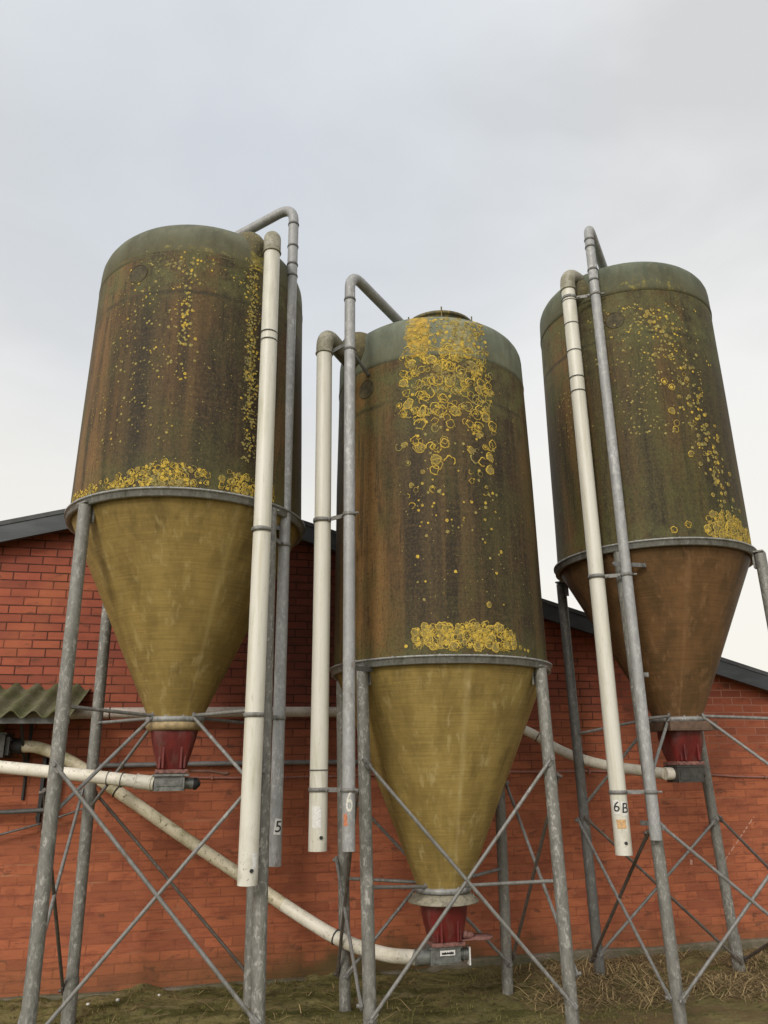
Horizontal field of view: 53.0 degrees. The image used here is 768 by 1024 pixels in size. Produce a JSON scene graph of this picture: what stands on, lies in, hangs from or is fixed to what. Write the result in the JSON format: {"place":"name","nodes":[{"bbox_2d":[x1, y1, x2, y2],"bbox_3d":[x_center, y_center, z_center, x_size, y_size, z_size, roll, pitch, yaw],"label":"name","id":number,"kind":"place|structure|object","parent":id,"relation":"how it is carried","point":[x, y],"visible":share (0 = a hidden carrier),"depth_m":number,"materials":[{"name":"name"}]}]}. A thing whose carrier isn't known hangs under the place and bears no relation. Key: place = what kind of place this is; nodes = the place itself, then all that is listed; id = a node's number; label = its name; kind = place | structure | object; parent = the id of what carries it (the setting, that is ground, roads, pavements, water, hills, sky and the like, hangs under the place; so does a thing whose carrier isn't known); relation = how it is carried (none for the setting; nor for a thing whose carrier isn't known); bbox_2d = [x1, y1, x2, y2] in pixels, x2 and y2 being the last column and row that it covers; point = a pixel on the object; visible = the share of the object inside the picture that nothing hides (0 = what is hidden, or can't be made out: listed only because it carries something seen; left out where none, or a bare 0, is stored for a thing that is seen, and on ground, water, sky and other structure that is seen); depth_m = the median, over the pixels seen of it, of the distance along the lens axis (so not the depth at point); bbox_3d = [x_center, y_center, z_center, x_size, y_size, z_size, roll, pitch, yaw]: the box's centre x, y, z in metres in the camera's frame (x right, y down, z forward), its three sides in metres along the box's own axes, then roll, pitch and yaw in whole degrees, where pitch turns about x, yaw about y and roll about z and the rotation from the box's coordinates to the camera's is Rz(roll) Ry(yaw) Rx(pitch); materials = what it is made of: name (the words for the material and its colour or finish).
{"place":"outdoors","nodes":[
{"label":"outdoors","id":0,"kind":"place"},
{"bbox_2d":[0,948,767,1023],"bbox_3d":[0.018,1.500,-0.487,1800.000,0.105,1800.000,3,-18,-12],"label":"ground","id":1,"kind":"structure","parent":0,"point":[716,1010],"depth_m":5.31,"materials":[{"name":"green plant"}]},
{"bbox_2d":[17,206,304,1023],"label":"feed silo","id":2,"kind":"object","parent":1,"relation":"on","point":[184,523],"visible":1,"depth_m":4.91,"materials":[{"name":"metal"}]},
{"bbox_2d":[0,760,154,791],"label":"auger tube","id":3,"kind":"object","parent":2,"relation":"attached to","point":[134,781],"visible":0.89,"depth_m":4.91,"materials":[{"name":"white plastic"}]},
{"bbox_2d":[0,509,767,1000],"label":"brick barn","id":4,"kind":"structure","parent":1,"relation":"on","point":[154,947],"depth_m":6.31,"materials":[{"name":"brick"}]},
{"bbox_2d":[0,808,81,835],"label":"wall rail","id":5,"kind":"object","parent":4,"relation":"attached to","point":[23,811],"depth_m":5.74,"materials":[{"name":"grey metal"}]},
{"bbox_2d":[35,756,48,837],"bbox_3d":[-2.564,2.120,5.856,0.125,0.653,0.104,3,-18,-12],"label":"hanging bracket","id":6,"kind":"object","parent":4,"relation":"attached to","point":[38,817],"visible":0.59,"depth_m":5.80,"materials":[{"name":"metal"}]},
{"bbox_2d":[0,683,90,799],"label":"corrugated canopy","id":7,"kind":"object","parent":4,"relation":"attached to","point":[19,701],"visible":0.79,"depth_m":5.78,"materials":[{"name":"metal"}]},
{"bbox_2d":[0,724,21,757],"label":"drive unit","id":8,"kind":"object","parent":7,"relation":"attached to","point":[10,744],"visible":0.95,"depth_m":5.72,"materials":[{"name":"black metal"}]},
{"bbox_2d":[64,760,357,767],"bbox_3d":[-1.163,2.039,6.246,2.760,0.052,0.069,3,-18,-12],"label":"conduit","id":9,"kind":"object","parent":4,"relation":"attached to","point":[203,763],"visible":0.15,"depth_m":6.17,"materials":[{"name":"grey metal"}]},
{"bbox_2d":[185,770,767,778],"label":"cable","id":10,"kind":"object","parent":4,"relation":"attached to","point":[510,772],"visible":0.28,"depth_m":6.76,"materials":[{"name":"grey metal"}]},
{"bbox_2d":[308,274,580,1023],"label":"feed silo","id":11,"kind":"object","parent":1,"relation":"on","point":[440,670],"visible":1,"depth_m":5.05,"materials":[{"name":"metal"}]},
{"bbox_2d":[21,740,414,964],"bbox_3d":[-1.232,2.363,5.521,2.972,1.432,0.420,-4,-18,9],"label":"auger tube","id":12,"kind":"object","parent":11,"relation":"attached to","point":[287,907],"visible":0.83,"depth_m":5.59,"materials":[{"name":"plastic"}]},
{"bbox_2d":[540,226,767,1023],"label":"feed silo","id":13,"kind":"object","parent":1,"relation":"on","point":[658,554],"visible":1,"depth_m":5.77,"materials":[{"name":"metal"}]},
{"bbox_2d":[1,707,664,778],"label":"auger tube","id":14,"kind":"object","parent":13,"relation":"attached to","point":[589,761],"visible":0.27,"depth_m":6.17,"materials":[{"name":"white plastic"}]},
{"bbox_2d":[0,0,767,671],"label":"sky","id":15,"kind":"structure","parent":0,"point":[459,156],"materials":[{"name":"grey"}]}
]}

